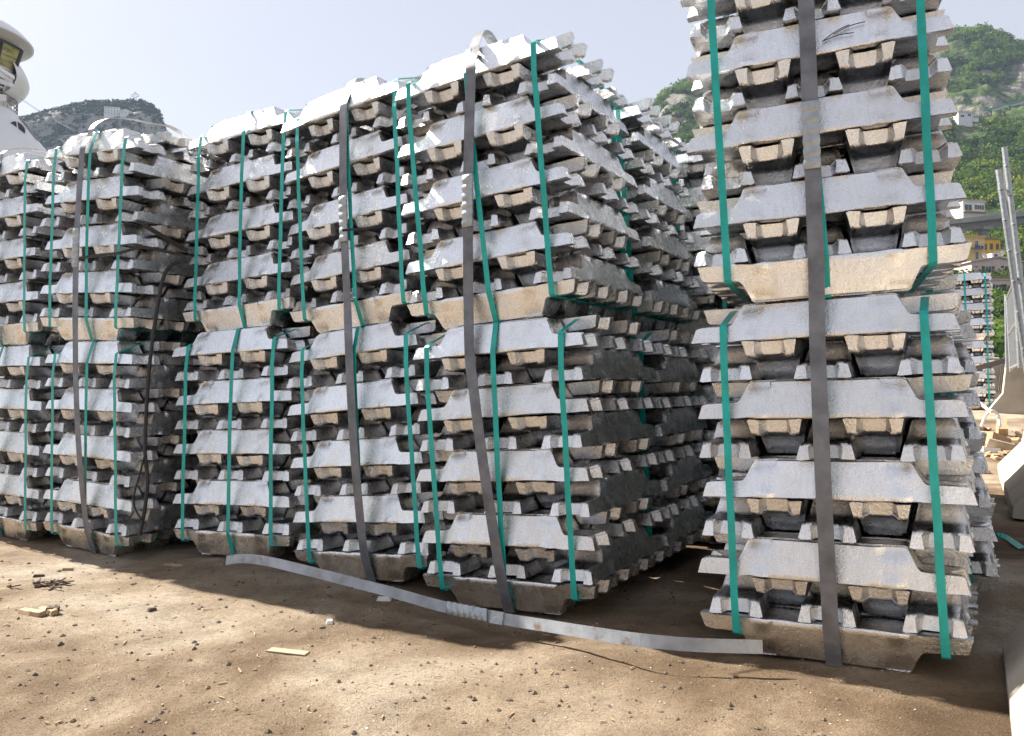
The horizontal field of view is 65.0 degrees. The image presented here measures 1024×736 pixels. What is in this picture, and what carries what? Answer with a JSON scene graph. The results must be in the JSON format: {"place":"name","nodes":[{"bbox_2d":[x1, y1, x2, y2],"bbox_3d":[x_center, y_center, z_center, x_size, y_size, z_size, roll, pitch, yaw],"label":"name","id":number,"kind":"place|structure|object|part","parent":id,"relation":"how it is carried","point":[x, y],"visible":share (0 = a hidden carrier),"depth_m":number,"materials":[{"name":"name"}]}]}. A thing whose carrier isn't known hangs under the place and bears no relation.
{"place":"outdoors","nodes":[
{"label":"outdoors","id":0,"kind":"place"},
{"bbox_2d":[25,101,164,150],"bbox_3d":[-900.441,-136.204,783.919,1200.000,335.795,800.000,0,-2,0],"label":"headland","id":1,"kind":"structure","parent":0,"point":[56,116],"depth_m":872.37,"materials":[{"name":"stone"}]},
{"bbox_2d":[21,98,168,148],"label":"headland scrub","id":2,"kind":"object","parent":1,"relation":"on","point":[91,103],"visible":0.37,"depth_m":884.49,"materials":[{"name":"green plant"}]},
{"bbox_2d":[104,106,120,119],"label":"headland house","id":3,"kind":"structure","parent":1,"relation":"on","point":[111,112],"depth_m":871.79,"materials":[{"name":"white paint"}]},
{"bbox_2d":[119,109,131,117],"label":"headland house","id":4,"kind":"structure","parent":1,"relation":"on","point":[124,113],"depth_m":870.93,"materials":[{"name":"white paint"}]},
{"bbox_2d":[0,409,1023,735],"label":"ground","id":5,"kind":"structure","parent":0,"point":[958,695],"depth_m":2.28,"materials":[{"name":"brown soil"}]},
{"bbox_2d":[33,574,44,576],"bbox_3d":[-2.006,0.880,3.410,0.045,0.011,0.018,3,-2,-17],"label":"wood chip","id":6,"kind":"object","parent":5,"relation":"on","point":[39,575],"visible":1,"depth_m":3.40,"materials":[{"name":"brown plant"}]},
{"bbox_2d":[18,605,59,616],"bbox_3d":[-1.657,0.850,2.823,0.135,0.030,0.075,-1,-2,22],"label":"wood scrap","id":7,"kind":"object","parent":5,"relation":"on","point":[50,610],"visible":1,"depth_m":2.81,"materials":[{"name":"beige wood"}]},
{"bbox_2d":[6,577,73,590],"bbox_3d":[-1.900,0.865,3.228,0.256,0.028,0.142,0,-2,0],"label":"twig pile","id":8,"kind":"object","parent":5,"relation":"on","point":[45,583],"visible":1,"depth_m":3.22,"materials":[{"name":"brown plant"}]},
{"bbox_2d":[0,345,113,539],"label":"ingot bundle","id":9,"kind":"object","parent":5,"relation":"on","point":[25,398],"visible":0.42,"depth_m":4.29,"materials":[{"name":"metal"}]},
{"bbox_2d":[0,152,73,345],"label":"ingot bundle","id":10,"kind":"object","parent":9,"relation":"on","point":[25,193],"visible":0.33,"depth_m":4.32,"materials":[{"name":"metal"}]},
{"bbox_2d":[0,148,47,536],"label":"steel strap","id":11,"kind":"object","parent":10,"relation":"attached to","point":[1,158],"visible":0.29,"depth_m":4.47,"materials":[{"name":"grey metal"}]},
{"bbox_2d":[61,568,73,570],"bbox_3d":[-1.957,0.886,3.542,0.050,0.011,0.006,3,-2,-14],"label":"wood chip","id":12,"kind":"object","parent":5,"relation":"on","point":[67,569],"visible":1,"depth_m":3.54,"materials":[{"name":"beige wood"}]},
{"bbox_2d":[42,340,207,555],"bbox_3d":[-1.907,0.385,4.238,0.743,1.041,0.754,0,0,30],"label":"ingot bundle","id":13,"kind":"object","parent":5,"relation":"on","point":[112,402],"visible":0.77,"depth_m":3.93,"materials":[{"name":"metal"}]},
{"bbox_2d":[40,128,218,343],"bbox_3d":[-1.920,-0.648,4.259,0.738,1.041,0.753,2,0,28],"label":"ingot bundle","id":14,"kind":"object","parent":13,"relation":"on","point":[133,182],"visible":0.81,"depth_m":3.96,"materials":[{"name":"metal"}]},
{"bbox_2d":[71,117,189,553],"bbox_3d":[-1.904,-0.202,4.227,0.200,2.232,0.779,-1,-2,28],"label":"steel strap","id":15,"kind":"object","parent":14,"relation":"attached to","point":[75,246],"visible":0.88,"depth_m":3.92,"materials":[{"name":"grey metal"}]},
{"bbox_2d":[80,246,183,259],"bbox_3d":[-1.822,-0.542,3.784,0.544,0.041,0.109,0,-2,9],"label":"black strap","id":16,"kind":"object","parent":14,"relation":"attached to","point":[130,250],"visible":1,"depth_m":3.76,"materials":[{"name":"plastic"}]},
{"bbox_2d":[133,260,180,535],"bbox_3d":[-1.659,0.126,3.760,0.054,1.288,0.200,-2,-2,42],"label":"hanging rope","id":17,"kind":"object","parent":14,"relation":"hanging from","point":[154,325],"visible":1,"depth_m":3.73,"materials":[{"name":"black plastic"}]},
{"bbox_2d":[142,223,188,252],"bbox_3d":[-1.625,-0.609,3.770,0.204,0.124,0.024,1,-2,-31],"label":"black strap","id":18,"kind":"object","parent":14,"relation":"attached to","point":[164,237],"visible":1,"depth_m":3.77,"materials":[{"name":"plastic"}]},
{"bbox_2d":[147,607,156,611],"bbox_3d":[-1.272,0.853,2.842,0.020,0.011,0.030,-2,-5,44],"label":"wood chip","id":19,"kind":"object","parent":5,"relation":"on","point":[150,609],"visible":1,"depth_m":2.83,"materials":[{"name":"brown plant"}]},
{"bbox_2d":[163,563,182,566],"bbox_3d":[-1.485,0.864,3.525,0.090,0.011,0.012,2,-1,6],"label":"wood chip","id":20,"kind":"object","parent":5,"relation":"on","point":[170,564],"visible":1,"depth_m":3.52,"materials":[{"name":"brown wood"}]},
{"bbox_2d":[172,326,334,557],"bbox_3d":[-1.122,0.353,3.952,0.741,1.041,0.749,-3,-5,27],"label":"ingot bundle","id":21,"kind":"object","parent":5,"relation":"on","point":[245,476],"visible":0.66,"depth_m":3.64,"materials":[{"name":"metal"}]},
{"bbox_2d":[183,106,318,331],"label":"ingot bundle","id":22,"kind":"object","parent":21,"relation":"on","point":[249,219],"visible":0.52,"depth_m":3.76,"materials":[{"name":"metal"}]},
{"bbox_2d":[265,647,309,655],"bbox_3d":[-0.671,0.850,2.410,0.130,0.003,0.035,1,-1,13],"label":"cardboard scrap","id":23,"kind":"object","parent":5,"relation":"on","point":[288,651],"visible":1,"depth_m":2.40,"materials":[{"name":"beige cardboard"}]},
{"bbox_2d":[0,580,633,727],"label":"straw litter","id":24,"kind":"object","parent":5,"relation":"on","point":[261,658],"visible":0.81,"depth_m":2.26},
{"bbox_2d":[326,619,332,623],"bbox_3d":[-0.619,0.861,2.729,0.022,0.011,0.030,3,-2,-11],"label":"scrap","id":25,"kind":"object","parent":5,"relation":"on","point":[329,621],"visible":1,"depth_m":2.72,"materials":[{"name":"white plastic"}]},
{"bbox_2d":[287,320,453,580],"bbox_3d":[-0.469,0.355,3.588,0.747,1.042,0.750,-6,-5,31],"label":"ingot bundle","id":26,"kind":"object","parent":5,"relation":"on","point":[392,430],"visible":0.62,"depth_m":3.29,"materials":[{"name":"metal"}]},
{"bbox_2d":[281,74,438,332],"bbox_3d":[-0.512,-0.673,3.688,0.737,1.042,0.754,-6,-5,34],"label":"ingot bundle","id":27,"kind":"object","parent":26,"relation":"on","point":[383,287],"visible":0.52,"depth_m":3.38,"materials":[{"name":"metal"}]},
{"bbox_2d":[338,78,381,581],"bbox_3d":[-0.454,-0.187,3.607,0.217,2.121,0.807,-1,-2,32],"label":"steel strap","id":28,"kind":"object","parent":27,"relation":"attached to","point":[350,387],"visible":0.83,"depth_m":3.29,"materials":[{"name":"grey metal"}]},
{"bbox_2d":[342,225,381,231],"bbox_3d":[-0.602,-0.561,3.229,0.167,0.043,0.014,1,-2,-28],"label":"blue strap","id":29,"kind":"object","parent":27,"relation":"attached to","point":[362,228],"visible":1,"depth_m":3.23,"materials":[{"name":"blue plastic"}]},
{"bbox_2d":[376,596,391,600],"bbox_3d":[-0.477,0.861,2.999,0.055,0.012,0.030,0,-2,0],"label":"white scrap","id":30,"kind":"object","parent":5,"relation":"on","point":[382,598],"visible":0.93,"depth_m":2.99,"materials":[{"name":"plastic"}]},
{"bbox_2d":[0,557,925,735],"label":"earth clods","id":31,"kind":"object","parent":5,"relation":"on","point":[60,644],"visible":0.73,"depth_m":2.24,"materials":[{"name":"brown soil"}]},
{"bbox_2d":[0,560,927,735],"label":"pale gravel","id":32,"kind":"structure","parent":5,"relation":"on","point":[377,665],"depth_m":2.23,"materials":[{"name":"beige gravel"}]},
{"bbox_2d":[226,554,762,653],"bbox_3d":[-0.236,0.782,2.708,2.098,0.116,0.117,-1,-2,31],"label":"loose strap","id":33,"kind":"object","parent":5,"relation":"on","point":[741,646],"visible":1,"depth_m":2.57,"materials":[{"name":"grey metal"}]},
{"bbox_2d":[413,315,666,614],"bbox_3d":[0.127,0.354,3.180,0.741,1.041,0.749,-5,-3,30],"label":"ingot bundle","id":34,"kind":"object","parent":5,"relation":"on","point":[567,431],"visible":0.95,"depth_m":2.90,"materials":[{"name":"metal"}]},
{"bbox_2d":[394,31,644,329],"bbox_3d":[0.055,-0.678,3.261,0.750,1.041,0.752,-6,-3,29],"label":"ingot bundle","id":35,"kind":"object","parent":34,"relation":"on","point":[552,230],"visible":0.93,"depth_m":2.99,"materials":[{"name":"metal"}]},
{"bbox_2d":[462,30,517,612],"bbox_3d":[0.089,-0.200,3.218,0.209,2.162,0.785,-1,-2,29],"label":"steel strap","id":36,"kind":"object","parent":35,"relation":"attached to","point":[469,354],"visible":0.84,"depth_m":2.92,"materials":[{"name":"grey metal"}]},
{"bbox_2d":[623,329,713,556],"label":"ingot bundle","id":37,"kind":"object","parent":5,"relation":"on","point":[681,469],"visible":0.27,"depth_m":3.59,"materials":[{"name":"metal"}]},
{"bbox_2d":[608,97,701,330],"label":"ingot bundle","id":38,"kind":"object","parent":37,"relation":"on","point":[662,255],"visible":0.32,"depth_m":3.66,"materials":[{"name":"metal"}]},
{"bbox_2d":[681,344,740,543],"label":"ingot bundle","id":39,"kind":"object","parent":5,"relation":"on","point":[706,390],"visible":0.06,"depth_m":4.11,"materials":[{"name":"metal"}]},
{"bbox_2d":[670,143,743,334],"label":"ingot bundle","id":40,"kind":"object","parent":39,"relation":"on","point":[704,297],"visible":0.09,"depth_m":4.17,"materials":[{"name":"metal"}]},
{"bbox_2d":[692,292,978,671],"bbox_3d":[1.054,0.321,2.567,0.747,1.041,0.755,-3,-2,29],"label":"ingot bundle","id":41,"kind":"object","parent":5,"relation":"on","point":[907,593],"visible":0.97,"depth_m":2.28,"materials":[{"name":"metal"}]},
{"bbox_2d":[680,0,971,303],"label":"ingot bundle","id":42,"kind":"object","parent":41,"relation":"on","point":[891,157],"visible":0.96,"depth_m":2.31,"materials":[{"name":"metal"}]},
{"bbox_2d":[798,0,842,666],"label":"steel strap","id":43,"kind":"object","parent":42,"relation":"attached to","point":[811,140],"visible":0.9,"depth_m":2.24,"materials":[{"name":"grey metal"}]},
{"bbox_2d":[913,309,1000,589],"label":"ingot bundle","id":44,"kind":"object","parent":5,"relation":"on","point":[985,566],"visible":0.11,"depth_m":2.79,"materials":[{"name":"metal"}]},
{"bbox_2d":[904,220,957,295],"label":"ingot bundle","id":45,"kind":"object","parent":44,"relation":"on","point":[947,284],"visible":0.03,"depth_m":2.82,"materials":[{"name":"metal"}]},
{"bbox_2d":[967,341,995,408],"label":"ingot bundle","id":46,"kind":"object","parent":5,"relation":"on","point":[981,352],"visible":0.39,"depth_m":12.16,"materials":[{"name":"metal"}]},
{"bbox_2d":[954,272,994,340],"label":"ingot bundle","id":47,"kind":"object","parent":46,"relation":"on","point":[974,290],"visible":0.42,"depth_m":12.21,"materials":[{"name":"metal"}]},
{"bbox_2d":[980,447,1000,452],"bbox_3d":[4.827,0.845,8.181,0.220,0.080,0.160,6,-3,-11],"label":"scrap piece","id":48,"kind":"object","parent":5,"relation":"on","point":[993,450],"visible":0.5,"depth_m":8.11,"materials":[{"name":"white plastic"}]},
{"bbox_2d":[990,357,999,394],"bbox_3d":[9.442,0.281,15.780,0.635,0.880,3.000,-1,-2,30],"label":"concrete barrier","id":49,"kind":"object","parent":5,"relation":"on","point":[996,373],"visible":0.12,"depth_m":14.47,"materials":[{"name":"grey concrete"}]},
{"bbox_2d":[981,431,1010,444],"bbox_3d":[5.135,0.782,8.590,0.320,0.140,0.220,19,-9,-21],"label":"scrap piece","id":50,"kind":"object","parent":5,"relation":"on","point":[995,435],"visible":0.29,"depth_m":8.49,"materials":[{"name":"brown wood"}]},
{"bbox_2d":[985,438,1015,449],"bbox_3d":[5.027,0.812,8.274,0.260,0.120,0.200,15,6,28],"label":"scrap piece","id":51,"kind":"object","parent":5,"relation":"on","point":[995,443],"visible":0.57,"depth_m":8.20,"materials":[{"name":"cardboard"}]},
{"bbox_2d":[980,409,1001,427],"bbox_3d":[5.017,0.530,8.444,0.266,0.188,0.136,0,-2,0],"label":"white hose","id":52,"kind":"object","parent":51,"relation":"on","point":[997,415],"visible":0.97,"depth_m":8.43,"materials":[{"name":"plastic"}]},
{"bbox_2d":[981,402,991,412],"bbox_3d":[4.987,0.405,8.492,0.013,0.135,0.216,0,-2,-6],"label":"white lath","id":53,"kind":"object","parent":52,"relation":"on","point":[986,408],"visible":0.66,"depth_m":8.45,"materials":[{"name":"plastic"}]},
{"bbox_2d":[978,426,1023,472],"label":"wood litter","id":54,"kind":"object","parent":5,"relation":"on","point":[1016,440],"visible":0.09,"depth_m":8.13,"materials":[{"name":"beige wood"}]},
{"bbox_2d":[996,417,1007,436],"bbox_3d":[5.573,0.712,9.141,0.100,0.200,0.280,-1,27,27],"label":"scrap piece","id":55,"kind":"object","parent":5,"relation":"on","point":[1003,430],"visible":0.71,"depth_m":9.04,"materials":[{"name":"brown wood"}]},
{"bbox_2d":[987,356,1023,413],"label":"concrete barrier","id":56,"kind":"object","parent":5,"relation":"on","point":[1009,395],"visible":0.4,"depth_m":11.30,"materials":[{"name":"beige concrete"}]},
{"bbox_2d":[976,359,1003,370],"bbox_3d":[4.344,-0.030,7.306,0.860,0.134,0.021,1,-2,-44],"label":"black strap","id":57,"kind":"object","parent":56,"relation":"on","point":[989,364],"visible":0.95,"depth_m":7.31,"materials":[{"name":"plastic"}]},
{"bbox_2d":[1004,294,1008,367],"bbox_3d":[7.113,-0.464,11.530,0.045,0.974,2.274,-1,-2,33],"label":"fence panel","id":58,"kind":"object","parent":56,"relation":"on","point":[1006,349],"visible":0.36,"depth_m":10.60,"materials":[{"name":"metal"}]},
{"bbox_2d":[995,169,1023,370],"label":"fence panel","id":59,"kind":"object","parent":56,"relation":"on","point":[1003,200],"visible":0.89,"depth_m":5.91,"materials":[{"name":"metal"}]},
{"bbox_2d":[1001,146,1023,323],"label":"fence panel","id":60,"kind":"object","parent":59,"relation":"attached to","point":[1010,199],"visible":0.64,"depth_m":6.32,"materials":[{"name":"metal"}]},
{"bbox_2d":[1005,286,1021,370],"bbox_3d":[5.652,-0.443,9.071,0.067,0.930,2.084,-1,-2,30],"label":"fence panel","id":61,"kind":"object","parent":60,"relation":"attached to","point":[1014,356],"visible":0.79,"depth_m":9.09,"materials":[{"name":"metal"}]},
{"bbox_2d":[996,533,1023,548],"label":"discarded strap","id":62,"kind":"object","parent":5,"relation":"on","point":[1015,543],"visible":0.47,"depth_m":4.06,"materials":[{"name":"teal plastic"}]},
{"bbox_2d":[997,432,1023,518],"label":"concrete barrier","id":63,"kind":"object","parent":5,"relation":"on","point":[1010,467],"visible":0.91,"depth_m":5.71,"materials":[{"name":"white concrete"}]},
{"bbox_2d":[1003,622,1023,735],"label":"concrete barrier","id":64,"kind":"object","parent":5,"relation":"on","point":[1013,651],"visible":0.86,"depth_m":1.99,"materials":[{"name":"white concrete"}]},
{"bbox_2d":[0,0,1023,140],"label":"sky","id":65,"kind":"structure","parent":0,"point":[204,64],"materials":[{"name":"white"}]},
{"bbox_2d":[658,37,1023,256],"bbox_3d":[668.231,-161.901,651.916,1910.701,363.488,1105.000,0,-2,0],"label":"hillside","id":66,"kind":"structure","parent":0,"point":[1010,89],"depth_m":592.94,"materials":[{"name":"green plant"}]},
{"bbox_2d":[671,118,677,137],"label":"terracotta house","id":67,"kind":"structure","parent":66,"relation":"on","point":[674,120],"depth_m":485.91,"materials":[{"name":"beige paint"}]},
{"bbox_2d":[652,21,1023,358],"bbox_3d":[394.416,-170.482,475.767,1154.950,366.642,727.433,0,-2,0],"label":"hillside scrub","id":68,"kind":"object","parent":66,"relation":"on","point":[971,174],"visible":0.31,"depth_m":443.41,"materials":[{"name":"green plant"}]},
{"bbox_2d":[950,111,978,126],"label":"hill house","id":69,"kind":"structure","parent":66,"relation":"on","point":[966,119],"depth_m":474.70,"materials":[{"name":"white paint"}]},
{"bbox_2d":[949,199,988,218],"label":"white house","id":70,"kind":"structure","parent":66,"relation":"on","point":[970,208],"depth_m":302.67,"materials":[{"name":"paint"}]},
{"bbox_2d":[964,204,971,210],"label":"window","id":71,"kind":"structure","parent":70,"relation":"in","point":[967,207],"depth_m":302.07,"materials":[{"name":"grey glass"}]},
{"bbox_2d":[963,235,1000,261],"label":"yellow house","id":72,"kind":"structure","parent":66,"relation":"on","point":[990,245],"depth_m":226.79,"materials":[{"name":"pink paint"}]},
{"bbox_2d":[975,252,978,259],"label":"window","id":73,"kind":"structure","parent":72,"relation":"in","point":[976,253],"depth_m":226.57,"materials":[{"name":"grey glass"}]},
{"bbox_2d":[949,209,1023,237],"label":"viaduct","id":74,"kind":"object","parent":66,"relation":"on","point":[982,225],"visible":0.19,"depth_m":250.28,"materials":[{"name":"concrete"}]},
{"bbox_2d":[952,253,1023,272],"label":"pink house","id":75,"kind":"structure","parent":66,"relation":"on","point":[994,261],"depth_m":191.31,"materials":[{"name":"paint"}]},
{"bbox_2d":[985,266,991,271],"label":"window","id":76,"kind":"structure","parent":75,"relation":"in","point":[988,268],"depth_m":191.02,"materials":[{"name":"grey glass"}]},
{"bbox_2d":[990,276,1010,290],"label":"pink block","id":77,"kind":"structure","parent":66,"relation":"on","point":[996,281],"depth_m":160.59,"materials":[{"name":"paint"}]},
{"bbox_2d":[995,284,1001,290],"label":"window","id":78,"kind":"structure","parent":77,"relation":"in","point":[996,285],"depth_m":160.54,"materials":[{"name":"grey glass"}]},
{"bbox_2d":[991,274,1009,276],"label":"hedge","id":79,"kind":"object","parent":66,"relation":"on","point":[1002,275],"visible":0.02,"depth_m":171.91,"materials":[{"name":"green plant"}]},
{"bbox_2d":[982,99,1023,110],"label":"netting fence","id":80,"kind":"object","parent":66,"relation":"on","point":[1002,105],"visible":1,"depth_m":570.62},
{"bbox_2d":[982,102,1023,113],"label":"terrace wall","id":81,"kind":"structure","parent":66,"relation":"on","point":[1005,107],"depth_m":572.77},
{"label":"sea","id":82,"kind":"structure","parent":0,"visible":0},
{"bbox_2d":[0,19,69,156],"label":"cruise ship","id":83,"kind":"object","parent":82,"relation":"on","point":[16,50],"visible":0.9,"depth_m":47.83,"materials":[{"name":"metal"}]},
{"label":"deck window","id":84,"kind":"part","parent":83,"relation":"part of","materials":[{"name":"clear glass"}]},
{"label":"bridge window","id":85,"kind":"part","parent":83,"relation":"part of","materials":[{"name":"yellow glass"}]}
]}

